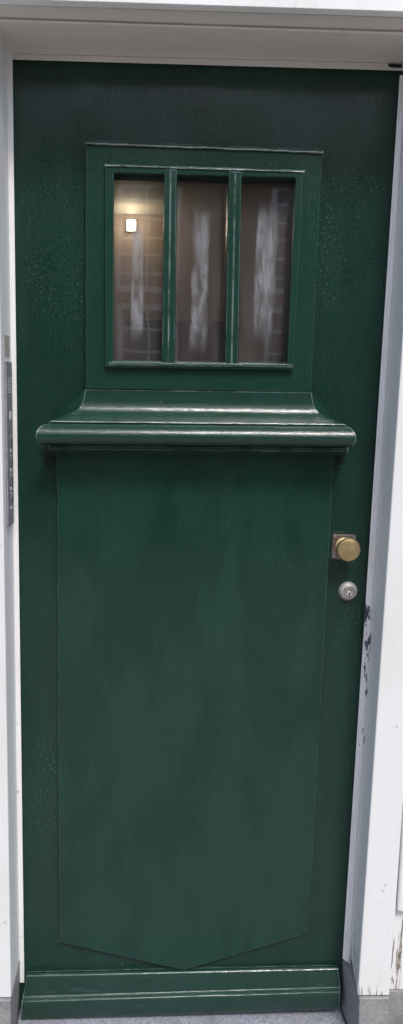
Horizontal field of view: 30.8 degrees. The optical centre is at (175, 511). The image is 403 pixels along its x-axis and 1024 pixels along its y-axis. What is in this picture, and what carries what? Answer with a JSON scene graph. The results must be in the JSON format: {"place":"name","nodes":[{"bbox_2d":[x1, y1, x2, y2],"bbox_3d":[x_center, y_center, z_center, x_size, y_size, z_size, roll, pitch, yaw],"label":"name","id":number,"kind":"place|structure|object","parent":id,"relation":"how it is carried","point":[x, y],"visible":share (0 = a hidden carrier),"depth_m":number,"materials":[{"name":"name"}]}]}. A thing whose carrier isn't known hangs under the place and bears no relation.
{"place":"outdoors","nodes":[
{"label":"outdoors","id":0,"kind":"place"},
{"bbox_2d":[114,214,288,362],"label":"hall wall","id":1,"kind":"structure","parent":0,"point":[200,269],"depth_m":4.29,"materials":[{"name":"paint"}]},
{"bbox_2d":[126,219,136,231],"bbox_3d":[-0.253,-1.649,4.200,0.060,0.068,0.069,1,9,-2],"label":"wall lamp","id":2,"kind":"object","parent":1,"relation":"attached to","point":[131,224],"visible":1,"depth_m":4.17,"materials":[{"name":"white"}]},
{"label":"pavement","id":3,"kind":"structure","parent":0,"visible":0},
{"bbox_2d":[0,963,19,1023],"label":"plinth stone","id":4,"kind":"object","parent":3,"relation":"on","point":[9,1010],"visible":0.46,"depth_m":1.80,"materials":[{"name":"grey stone"}]},
{"bbox_2d":[17,1005,344,1023],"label":"doorstep","id":5,"kind":"object","parent":3,"relation":"on","point":[324,1016],"visible":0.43,"depth_m":1.91,"materials":[{"name":"stone"}]},
{"bbox_2d":[340,960,389,1023],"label":"plinth stone","id":6,"kind":"object","parent":3,"relation":"on","point":[355,1007],"visible":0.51,"depth_m":1.82,"materials":[{"name":"grey stone"}]},
{"bbox_2d":[388,989,402,1023],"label":"stone base course","id":7,"kind":"object","parent":3,"relation":"on","point":[395,1015],"visible":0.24,"depth_m":1.84,"materials":[{"name":"grey stone"}]},
{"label":"hall floor","id":8,"kind":"structure","parent":0,"visible":0},
{"bbox_2d":[126,319,223,361],"bbox_3d":[0.014,-0.085,4.333,0.616,2.014,0.317,1,9,-2],"label":"wall cabinet","id":9,"kind":"object","parent":8,"relation":"on","point":[201,341],"depth_m":4.05,"materials":[{"name":"brown paint"}]},
{"bbox_3d":[-0.084,-2.218,3.743,9.000,6.114,5.300,1,9,-2],"label":"house front","id":10,"kind":"object","parent":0,"visible":0},
{"bbox_2d":[0,0,402,996],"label":"door frame","id":11,"kind":"object","parent":10,"relation":"attached to","point":[346,34],"visible":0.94,"depth_m":1.62,"materials":[{"name":"white paint"}]},
{"bbox_2d":[4,361,13,527],"bbox_3d":[-0.368,-0.149,1.626,0.009,0.364,0.062,1,9,-2],"label":"intercom","id":12,"kind":"object","parent":11,"relation":"attached to","point":[9,443],"visible":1,"depth_m":1.62,"materials":[{"name":"grey metal"}]},
{"bbox_2d":[13,60,402,1019],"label":"front door","id":13,"kind":"structure","parent":11,"relation":"attached to","point":[193,550],"depth_m":1.73,"materials":[{"name":"green wood"}]},
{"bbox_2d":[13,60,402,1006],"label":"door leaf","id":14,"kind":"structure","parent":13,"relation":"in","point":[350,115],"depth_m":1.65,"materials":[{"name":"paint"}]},
{"bbox_2d":[114,180,290,218],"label":"hall ceiling","id":15,"kind":"structure","parent":10,"relation":"attached to","point":[193,199],"depth_m":3.88,"materials":[{"name":"paint"}]},
{"bbox_2d":[390,807,402,989],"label":"wall panelling","id":16,"kind":"object","parent":10,"relation":"attached to","point":[396,979],"depth_m":1.81,"materials":[{"name":"white paint"}]}
]}

